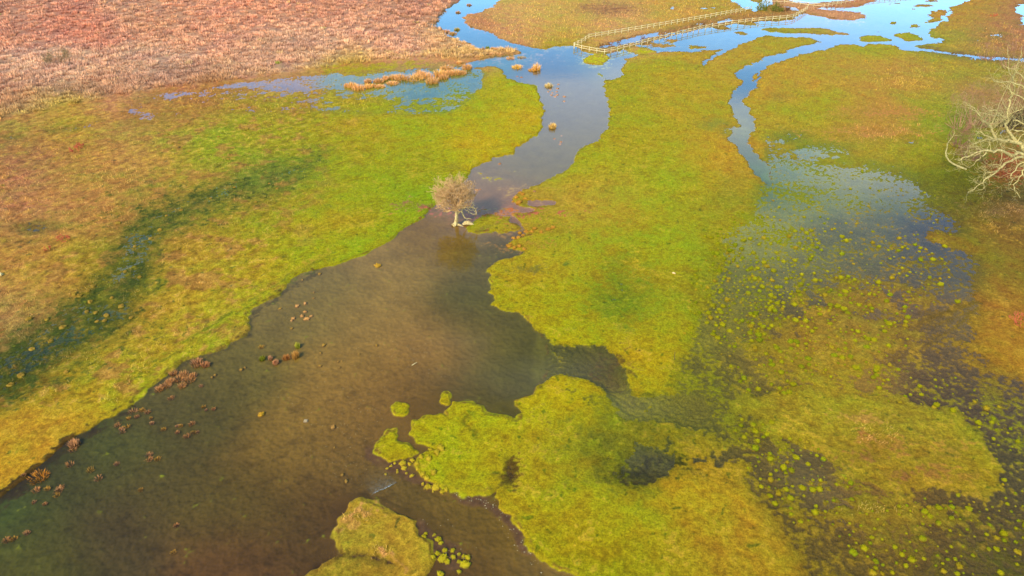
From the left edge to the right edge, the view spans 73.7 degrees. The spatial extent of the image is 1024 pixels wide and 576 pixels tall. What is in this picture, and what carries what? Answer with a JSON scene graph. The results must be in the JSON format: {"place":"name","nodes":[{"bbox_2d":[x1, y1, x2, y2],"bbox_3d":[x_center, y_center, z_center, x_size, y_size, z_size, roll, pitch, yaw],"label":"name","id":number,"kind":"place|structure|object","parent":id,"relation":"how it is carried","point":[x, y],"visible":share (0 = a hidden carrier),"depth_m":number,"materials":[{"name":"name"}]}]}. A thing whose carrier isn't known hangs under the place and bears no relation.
{"place":"outdoors","nodes":[
{"label":"outdoors","id":0,"kind":"place"},
{"bbox_2d":[0,0,1023,575],"bbox_3d":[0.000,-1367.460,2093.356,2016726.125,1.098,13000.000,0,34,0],"label":"ground","id":1,"kind":"structure","parent":0,"point":[236,486],"depth_m":78.46,"materials":[{"name":"plant"}]},
{"bbox_2d":[40,48,71,63],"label":"bare shrub","id":2,"kind":"object","parent":1,"relation":"on","point":[63,51],"visible":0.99,"depth_m":154.74,"materials":[{"name":"plant"}]},
{"bbox_2d":[55,234,69,241],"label":"bare shrub","id":3,"kind":"object","parent":1,"relation":"on","point":[67,236],"visible":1,"depth_m":90.11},
{"bbox_2d":[68,145,82,151],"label":"bare shrub","id":4,"kind":"object","parent":1,"relation":"on","point":[76,146],"visible":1,"depth_m":115.01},
{"bbox_2d":[0,0,518,119],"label":"reed bed","id":5,"kind":"object","parent":1,"relation":"on","point":[122,87],"visible":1,"depth_m":169.07,"materials":[{"name":"brown plant"}]},
{"bbox_2d":[430,171,477,226],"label":"bare tree","id":6,"kind":"object","parent":1,"relation":"on","point":[460,192],"visible":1,"depth_m":91.20,"materials":[{"name":"brown plant"}]},
{"bbox_2d":[575,6,751,45],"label":"paddock fence","id":7,"kind":"object","parent":1,"relation":"on","point":[595,33],"visible":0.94,"depth_m":184.85,"materials":[{"name":"beige paint"}]},
{"bbox_2d":[574,6,807,53],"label":"paddock fence","id":8,"kind":"object","parent":1,"relation":"on","point":[589,49],"visible":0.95,"depth_m":178.65,"materials":[{"name":"beige paint"}]},
{"bbox_2d":[759,0,854,8],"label":"paddock fence","id":9,"kind":"object","parent":1,"relation":"on","point":[784,1],"visible":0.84,"depth_m":206.66,"materials":[{"name":"beige paint"}]},
{"bbox_2d":[682,164,960,382],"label":"distant moss tussocks","id":10,"kind":"object","parent":1,"relation":"on","point":[754,314],"visible":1,"depth_m":79.56,"materials":[{"name":"plant"}]},
{"bbox_2d":[949,407,956,412],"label":"moss tussock","id":11,"kind":"object","parent":1,"relation":"on","point":[952,410],"visible":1,"depth_m":63.91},
{"bbox_2d":[945,122,966,169],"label":"fallen branch","id":12,"kind":"object","parent":1,"relation":"on","point":[946,155],"visible":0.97,"depth_m":107.87,"materials":[{"name":"wood"}]},
{"bbox_2d":[947,88,988,130],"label":"bare shrub","id":13,"kind":"object","parent":1,"relation":"on","point":[968,126],"visible":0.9,"depth_m":121.62,"materials":[{"name":"plant"}]},
{"bbox_2d":[965,506,972,511],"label":"moss tussock","id":14,"kind":"object","parent":1,"relation":"on","point":[968,508],"visible":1,"depth_m":54.83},
{"bbox_2d":[957,77,1011,127],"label":"bare shrub","id":15,"kind":"object","parent":1,"relation":"on","point":[970,115],"visible":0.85,"depth_m":121.63,"materials":[{"name":"plant"}]},
{"bbox_2d":[948,45,1023,199],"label":"oak tree","id":16,"kind":"object","parent":1,"relation":"on","point":[1014,140],"visible":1,"depth_m":82.18,"materials":[{"name":"beige plant"}]},
{"bbox_2d":[982,157,1009,169],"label":"bracken mound","id":17,"kind":"object","parent":1,"relation":"on","point":[986,161],"visible":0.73,"depth_m":109.84,"materials":[{"name":"plant"}]},
{"bbox_2d":[978,75,1021,128],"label":"bare shrub","id":18,"kind":"object","parent":1,"relation":"on","point":[997,121],"visible":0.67,"depth_m":121.70,"materials":[{"name":"beige plant"}]},
{"bbox_2d":[986,64,1023,127],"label":"bare shrub","id":19,"kind":"object","parent":1,"relation":"on","point":[1015,96],"visible":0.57,"depth_m":121.83,"materials":[{"name":"beige plant"}]},
{"bbox_2d":[995,168,1021,178],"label":"bracken mound","id":20,"kind":"object","parent":1,"relation":"on","point":[1010,171],"visible":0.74,"depth_m":106.55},
{"bbox_2d":[1001,115,1017,127],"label":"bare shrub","id":21,"kind":"object","parent":1,"relation":"on","point":[1013,122],"visible":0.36,"depth_m":122.53,"materials":[{"name":"brown plant"}]},
{"bbox_2d":[1001,69,1023,124],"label":"birch tree","id":22,"kind":"object","parent":1,"relation":"on","point":[1018,98],"visible":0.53,"depth_m":123.58,"materials":[{"name":"beige plant"}]},
{"bbox_2d":[1008,311,1023,326],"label":"bare shrub","id":23,"kind":"object","parent":1,"relation":"on","point":[1022,313],"visible":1,"depth_m":75.30,"materials":[{"name":"plant"}]},
{"bbox_2d":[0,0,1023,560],"bbox_3d":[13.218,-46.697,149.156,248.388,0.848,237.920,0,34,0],"label":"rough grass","id":24,"kind":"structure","parent":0,"point":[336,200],"depth_m":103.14,"materials":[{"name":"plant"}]},
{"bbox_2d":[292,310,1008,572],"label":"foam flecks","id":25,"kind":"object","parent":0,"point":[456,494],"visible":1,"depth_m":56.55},
{"label":"water","id":26,"kind":"structure","parent":0,"visible":0},
{"bbox_2d":[2,536,10,543],"bbox_3d":[-38.981,19.433,52.576,0.801,0.350,0.773,22,40,29],"label":"drowned tuft","id":27,"kind":"object","parent":26,"relation":"in","point":[7,538],"visible":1,"depth_m":52.65,"materials":[{"name":"brown plant"}]},
{"bbox_2d":[17,372,24,377],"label":"straw tussock","id":28,"kind":"object","parent":26,"relation":"on","point":[20,375],"visible":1,"depth_m":68.02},
{"bbox_2d":[32,486,40,493],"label":"drowned tuft","id":29,"kind":"object","parent":26,"relation":"in","point":[36,488],"visible":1,"depth_m":56.60,"materials":[{"name":"brown plant"}]},
{"bbox_2d":[27,468,48,485],"bbox_3d":[-40.000,15.896,57.571,1.925,0.587,2.035,-29,44,-36],"label":"reed clump","id":30,"kind":"object","parent":26,"relation":"on","point":[40,475],"visible":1,"depth_m":57.65,"materials":[{"name":"brown plant"}]},
{"bbox_2d":[67,438,79,448],"bbox_3d":[-38.878,13.773,60.493,1.228,0.792,1.237,-5,35,-7],"label":"reed clump","id":31,"kind":"object","parent":26,"relation":"on","point":[75,441],"visible":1,"depth_m":60.58,"materials":[{"name":"brown plant"}]},
{"bbox_2d":[154,386,163,391],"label":"reed tuft","id":32,"kind":"object","parent":26,"relation":"in","point":[158,389],"visible":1,"depth_m":66.55,"materials":[{"name":"brown plant"}]},
{"bbox_2d":[159,382,171,389],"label":"reed tuft","id":33,"kind":"object","parent":26,"relation":"in","point":[163,385],"visible":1,"depth_m":66.94,"materials":[{"name":"brown plant"}]},
{"bbox_2d":[165,378,173,383],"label":"reed tuft","id":34,"kind":"object","parent":26,"relation":"in","point":[170,380],"visible":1,"depth_m":67.58,"materials":[{"name":"brown plant"}]},
{"bbox_2d":[168,369,177,376],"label":"reed tuft","id":35,"kind":"object","parent":26,"relation":"in","point":[171,374],"visible":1,"depth_m":68.44,"materials":[{"name":"brown plant"}]},
{"bbox_2d":[174,374,184,382],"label":"reed tuft","id":36,"kind":"object","parent":26,"relation":"in","point":[181,377],"visible":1,"depth_m":67.92,"materials":[{"name":"brown plant"}]},
{"bbox_2d":[177,381,186,389],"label":"reed tuft","id":37,"kind":"object","parent":26,"relation":"in","point":[181,386],"visible":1,"depth_m":66.91,"materials":[{"name":"brown plant"}]},
{"bbox_2d":[178,370,188,377],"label":"reed tuft","id":38,"kind":"object","parent":26,"relation":"in","point":[185,373],"visible":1,"depth_m":68.44,"materials":[{"name":"brown plant"}]},
{"bbox_2d":[182,374,195,383],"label":"reed tuft","id":39,"kind":"object","parent":26,"relation":"in","point":[188,378],"visible":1,"depth_m":67.70,"materials":[{"name":"brown plant"}]},
{"bbox_2d":[190,356,202,367],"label":"reed clump","id":40,"kind":"object","parent":26,"relation":"in","point":[197,362],"visible":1,"depth_m":69.67,"materials":[{"name":"brown plant"}]},
{"bbox_2d":[200,360,209,367],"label":"reed clump","id":41,"kind":"object","parent":26,"relation":"on","point":[204,365],"visible":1,"depth_m":69.44,"materials":[{"name":"brown plant"}]},
{"bbox_2d":[272,359,278,365],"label":"reed clump","id":42,"kind":"object","parent":26,"relation":"on","point":[275,363],"visible":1,"depth_m":69.68,"materials":[{"name":"brown plant"}]},
{"bbox_2d":[282,354,289,360],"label":"reed clump","id":43,"kind":"object","parent":26,"relation":"on","point":[285,357],"visible":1,"depth_m":70.41,"materials":[{"name":"brown plant"}]},
{"bbox_2d":[290,351,299,359],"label":"reed clump","id":44,"kind":"object","parent":26,"relation":"in","point":[295,355],"visible":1,"depth_m":70.40,"materials":[{"name":"brown plant"}]},
{"bbox_2d":[347,82,355,87],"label":"reed clump","id":45,"kind":"object","parent":26,"relation":"on","point":[351,85],"visible":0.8,"depth_m":142.59,"materials":[{"name":"brown plant"}]},
{"bbox_2d":[352,83,364,90],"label":"reed clump","id":46,"kind":"object","parent":26,"relation":"on","point":[359,87],"visible":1,"depth_m":141.36,"materials":[{"name":"brown plant"}]},
{"bbox_2d":[363,78,371,83],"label":"reed clump","id":47,"kind":"object","parent":26,"relation":"on","point":[366,81],"visible":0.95,"depth_m":145.13,"materials":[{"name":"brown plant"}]},
{"bbox_2d":[363,83,373,88],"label":"reed clump","id":48,"kind":"object","parent":26,"relation":"on","point":[368,86],"visible":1,"depth_m":142.17,"materials":[{"name":"brown plant"}]},
{"bbox_2d":[373,77,383,83],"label":"reed clump","id":49,"kind":"object","parent":26,"relation":"in","point":[378,81],"visible":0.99,"depth_m":145.46,"materials":[{"name":"brown plant"}]},
{"bbox_2d":[374,84,385,88],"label":"reed clump","id":50,"kind":"object","parent":26,"relation":"on","point":[378,86],"visible":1,"depth_m":142.98,"materials":[{"name":"brown plant"}]},
{"bbox_2d":[386,81,398,84],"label":"reed clump","id":51,"kind":"object","parent":26,"relation":"on","point":[392,82],"visible":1,"depth_m":144.84,"materials":[{"name":"brown plant"}]},
{"bbox_2d":[394,73,406,80],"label":"reed clump","id":52,"kind":"object","parent":26,"relation":"in","point":[400,77],"visible":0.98,"depth_m":146.81,"materials":[{"name":"brown plant"}]},
{"bbox_2d":[398,459,406,465],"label":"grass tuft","id":53,"kind":"object","parent":26,"relation":"on","point":[402,463],"visible":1,"depth_m":58.82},
{"bbox_2d":[404,72,423,81],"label":"reed clump","id":54,"kind":"object","parent":26,"relation":"on","point":[414,77],"visible":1,"depth_m":146.95,"materials":[{"name":"brown plant"}]},
{"bbox_2d":[414,70,426,76],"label":"reed clump","id":55,"kind":"object","parent":26,"relation":"on","point":[419,71],"visible":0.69,"depth_m":149.68,"materials":[{"name":"beige plant"}]},
{"bbox_2d":[418,70,432,79],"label":"reed clump","id":56,"kind":"object","parent":26,"relation":"on","point":[428,74],"visible":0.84,"depth_m":148.12,"materials":[{"name":"brown plant"}]},
{"bbox_2d":[424,483,431,489],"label":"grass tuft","id":57,"kind":"object","parent":26,"relation":"on","point":[427,486],"visible":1,"depth_m":56.73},
{"bbox_2d":[425,75,439,84],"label":"reed clump","id":58,"kind":"object","parent":26,"relation":"on","point":[433,80],"visible":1,"depth_m":144.84,"materials":[{"name":"brown plant"}]},
{"bbox_2d":[432,483,439,490],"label":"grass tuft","id":59,"kind":"object","parent":26,"relation":"on","point":[435,487],"visible":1,"depth_m":56.66,"materials":[{"name":"plant"}]},
{"bbox_2d":[434,536,441,542],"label":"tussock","id":60,"kind":"object","parent":26,"relation":"on","point":[438,538],"visible":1,"depth_m":52.60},
{"bbox_2d":[433,68,446,76],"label":"reed clump","id":61,"kind":"object","parent":26,"relation":"on","point":[437,73],"visible":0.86,"depth_m":149.02,"materials":[{"name":"beige plant"}]},
{"bbox_2d":[437,444,444,450],"bbox_3d":[-6.277,14.055,60.138,0.652,0.407,0.923,-6,35,-9],"label":"mossy stone","id":62,"kind":"object","parent":26,"relation":"on","point":[440,447],"visible":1,"depth_m":60.02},
{"bbox_2d":[437,571,444,575],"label":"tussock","id":63,"kind":"object","parent":26,"relation":"on","point":[440,573],"visible":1,"depth_m":50.15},
{"bbox_2d":[437,553,447,562],"bbox_3d":[-5.183,20.259,51.273,0.788,0.443,0.934,5,34,7],"label":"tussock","id":64,"kind":"object","parent":26,"relation":"on","point":[440,559],"visible":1,"depth_m":51.16,"materials":[{"name":"plant"}]},
{"bbox_2d":[437,73,448,79],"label":"reed clump","id":65,"kind":"object","parent":26,"relation":"in","point":[444,76],"visible":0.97,"depth_m":147.74,"materials":[{"name":"brown plant"}]},
{"bbox_2d":[440,64,452,70],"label":"reed clump","id":66,"kind":"object","parent":26,"relation":"in","point":[447,68],"visible":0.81,"depth_m":153.13,"materials":[{"name":"beige plant"}]},
{"bbox_2d":[444,558,450,564],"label":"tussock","id":67,"kind":"object","parent":26,"relation":"on","point":[447,561],"visible":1,"depth_m":50.98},
{"bbox_2d":[444,70,454,75],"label":"reed clump","id":68,"kind":"object","parent":26,"relation":"on","point":[449,72],"visible":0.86,"depth_m":149.62,"materials":[{"name":"brown plant"}]},
{"bbox_2d":[451,68,461,75],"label":"reed clump","id":69,"kind":"object","parent":26,"relation":"on","point":[454,70],"visible":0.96,"depth_m":149.74,"materials":[{"name":"brown plant"}]},
{"bbox_2d":[459,559,471,568],"bbox_3d":[-3.489,20.578,50.861,0.882,0.425,0.730,8,35,12],"label":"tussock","id":70,"kind":"object","parent":26,"relation":"on","point":[464,564],"visible":1,"depth_m":50.77,"materials":[{"name":"plant"}]},
{"bbox_2d":[462,63,472,69],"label":"reed clump","id":71,"kind":"object","parent":26,"relation":"on","point":[467,67],"visible":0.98,"depth_m":153.23,"materials":[{"name":"brown plant"}]},
{"bbox_2d":[462,220,473,224],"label":"driftwood","id":72,"kind":"object","parent":26,"relation":"on","point":[467,222],"visible":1,"depth_m":93.65,"materials":[{"name":"beige wood"}]},
{"bbox_2d":[512,64,522,69],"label":"reed clump","id":73,"kind":"object","parent":26,"relation":"on","point":[515,67],"visible":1,"depth_m":154.02,"materials":[{"name":"beige plant"}]},
{"bbox_2d":[532,61,540,70],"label":"reed clump","id":74,"kind":"object","parent":26,"relation":"in","point":[536,66],"visible":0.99,"depth_m":152.54,"materials":[{"name":"beige plant"}]},
{"bbox_2d":[549,122,556,128],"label":"reed clump","id":75,"kind":"object","parent":26,"relation":"in","point":[552,126],"visible":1,"depth_m":123.65,"materials":[{"name":"beige plant"}]},
{"bbox_2d":[752,444,758,451],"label":"moss tussock","id":76,"kind":"object","parent":26,"relation":"on","point":[755,447],"visible":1,"depth_m":60.08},
{"bbox_2d":[755,5,766,10],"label":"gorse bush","id":77,"kind":"object","parent":26,"relation":"on","point":[764,8],"visible":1,"depth_m":200.73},
{"bbox_2d":[759,0,779,8],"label":"gorse bush","id":78,"kind":"object","parent":26,"relation":"on","point":[776,4],"visible":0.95,"depth_m":202.67,"materials":[{"name":"plant"}]},
{"bbox_2d":[767,456,773,460],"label":"moss tussock","id":79,"kind":"object","parent":26,"relation":"on","point":[770,458],"visible":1,"depth_m":59.14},
{"bbox_2d":[767,476,773,482],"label":"moss tussock","id":80,"kind":"object","parent":26,"relation":"on","point":[770,479],"visible":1,"depth_m":57.25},
{"bbox_2d":[771,6,782,11],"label":"gorse bush","id":81,"kind":"object","parent":26,"relation":"on","point":[776,7],"visible":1,"depth_m":199.66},
{"bbox_2d":[775,489,781,495],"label":"moss tussock","id":82,"kind":"object","parent":26,"relation":"on","point":[778,492],"visible":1,"depth_m":56.10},
{"bbox_2d":[780,464,787,470],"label":"moss tussock","id":83,"kind":"object","parent":26,"relation":"on","point":[783,467],"visible":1,"depth_m":58.28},
{"bbox_2d":[787,494,793,500],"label":"moss tussock","id":84,"kind":"object","parent":26,"relation":"on","point":[790,497],"visible":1,"depth_m":55.65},
{"bbox_2d":[788,467,794,473],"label":"moss tussock","id":85,"kind":"object","parent":26,"relation":"on","point":[791,470],"visible":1,"depth_m":58.08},
{"bbox_2d":[792,454,800,460],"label":"moss tussock","id":86,"kind":"object","parent":26,"relation":"on","point":[796,457],"visible":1,"depth_m":59.31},
{"bbox_2d":[799,484,806,490],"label":"moss tussock","id":87,"kind":"object","parent":26,"relation":"on","point":[802,487],"visible":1,"depth_m":56.60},
{"bbox_2d":[809,487,816,491],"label":"moss tussock","id":88,"kind":"object","parent":26,"relation":"on","point":[812,489],"visible":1,"depth_m":56.44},
{"bbox_2d":[811,508,818,514],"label":"moss tussock","id":89,"kind":"object","parent":26,"relation":"on","point":[814,511],"visible":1,"depth_m":54.48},
{"bbox_2d":[816,486,823,491],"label":"moss tussock","id":90,"kind":"object","parent":26,"relation":"on","point":[819,488],"visible":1,"depth_m":56.46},
{"bbox_2d":[849,547,857,556],"bbox_3d":[25.832,19.983,51.607,0.592,0.449,0.629,-28,43,-35],"label":"moss tussock","id":91,"kind":"object","parent":26,"relation":"on","point":[853,552],"visible":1,"depth_m":51.52,"materials":[{"name":"plant"}]},
{"bbox_2d":[860,544,868,551],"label":"moss tussock","id":92,"kind":"object","parent":26,"relation":"on","point":[865,548],"visible":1,"depth_m":51.85,"materials":[{"name":"plant"}]},
{"bbox_2d":[869,569,877,575],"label":"moss tussock","id":93,"kind":"object","parent":26,"relation":"on","point":[872,572],"visible":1,"depth_m":50.10,"materials":[{"name":"plant"}]},
{"bbox_2d":[907,555,916,562],"bbox_3d":[29.944,20.336,51.143,0.689,0.522,0.631,-24,41,-31],"label":"moss tussock","id":94,"kind":"object","parent":26,"relation":"on","point":[910,558],"visible":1,"depth_m":51.02,"materials":[{"name":"plant"}]},
{"bbox_2d":[918,535,926,541],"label":"moss tussock","id":95,"kind":"object","parent":26,"relation":"on","point":[922,538],"visible":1,"depth_m":52.48,"materials":[{"name":"plant"}]},
{"bbox_2d":[921,508,928,513],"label":"moss tussock","id":96,"kind":"object","parent":26,"relation":"on","point":[924,510],"visible":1,"depth_m":54.62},
{"bbox_2d":[933,402,939,407],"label":"moss tussock","id":97,"kind":"object","parent":26,"relation":"on","point":[936,404],"visible":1,"depth_m":64.64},
{"bbox_2d":[935,504,942,509],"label":"moss tussock","id":98,"kind":"object","parent":26,"relation":"on","point":[938,507],"visible":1,"depth_m":54.89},
{"bbox_2d":[940,568,947,573],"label":"moss tussock","id":99,"kind":"object","parent":26,"relation":"on","point":[943,570],"visible":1,"depth_m":50.23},
{"bbox_2d":[956,561,963,568],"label":"moss tussock","id":100,"kind":"object","parent":26,"relation":"on","point":[959,565],"visible":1,"depth_m":50.63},
{"bbox_2d":[947,128,973,147],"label":"bare shrub","id":101,"kind":"object","parent":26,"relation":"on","point":[955,143],"visible":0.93,"depth_m":115.75,"materials":[{"name":"plant"}]},
{"bbox_2d":[955,142,984,161],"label":"bare shrub","id":102,"kind":"object","parent":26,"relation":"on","point":[964,149],"visible":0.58,"depth_m":111.84,"materials":[{"name":"plant"}]},
{"bbox_2d":[982,406,990,410],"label":"moss tussock","id":103,"kind":"object","parent":26,"relation":"on","point":[986,408],"visible":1,"depth_m":64.20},
{"bbox_2d":[978,42,1003,60],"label":"bare shrub","id":104,"kind":"object","parent":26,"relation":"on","point":[986,57],"visible":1,"depth_m":158.96,"materials":[{"name":"plant"}]},
{"bbox_2d":[996,569,1004,575],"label":"moss tussock","id":105,"kind":"object","parent":26,"relation":"on","point":[1000,572],"visible":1,"depth_m":50.11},
{"bbox_2d":[998,529,1008,536],"bbox_3d":[38.138,19.013,52.961,0.689,0.376,0.631,10,36,15],"label":"moss tussock","id":106,"kind":"object","parent":26,"relation":"on","point":[1001,532],"visible":1,"depth_m":52.87,"materials":[{"name":"plant"}]},
{"bbox_2d":[999,45,1023,69],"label":"bare shrub","id":107,"kind":"object","parent":26,"relation":"on","point":[1010,50],"visible":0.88,"depth_m":152.56,"materials":[{"name":"plant"}]},
{"bbox_2d":[1004,110,1023,130],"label":"dark bush","id":108,"kind":"object","parent":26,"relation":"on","point":[1016,116],"visible":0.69,"depth_m":121.59,"materials":[{"name":"brown plant"}]},
{"bbox_2d":[1006,26,1023,50],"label":"bare shrub","id":109,"kind":"object","parent":26,"relation":"on","point":[1015,40],"visible":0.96,"depth_m":165.32,"materials":[{"name":"plant"}]},
{"bbox_2d":[1013,548,1021,555],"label":"moss tussock","id":110,"kind":"object","parent":26,"relation":"on","point":[1017,551],"visible":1,"depth_m":51.62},
{"bbox_2d":[1014,86,1023,127],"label":"birch tree","id":111,"kind":"object","parent":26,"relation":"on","point":[1022,111],"visible":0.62,"depth_m":122.38,"materials":[{"name":"beige plant"}]},
{"bbox_2d":[1014,108,1023,126],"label":"dark bush","id":112,"kind":"object","parent":26,"relation":"on","point":[1021,117],"visible":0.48,"depth_m":123.45,"materials":[{"name":"brown plant"}]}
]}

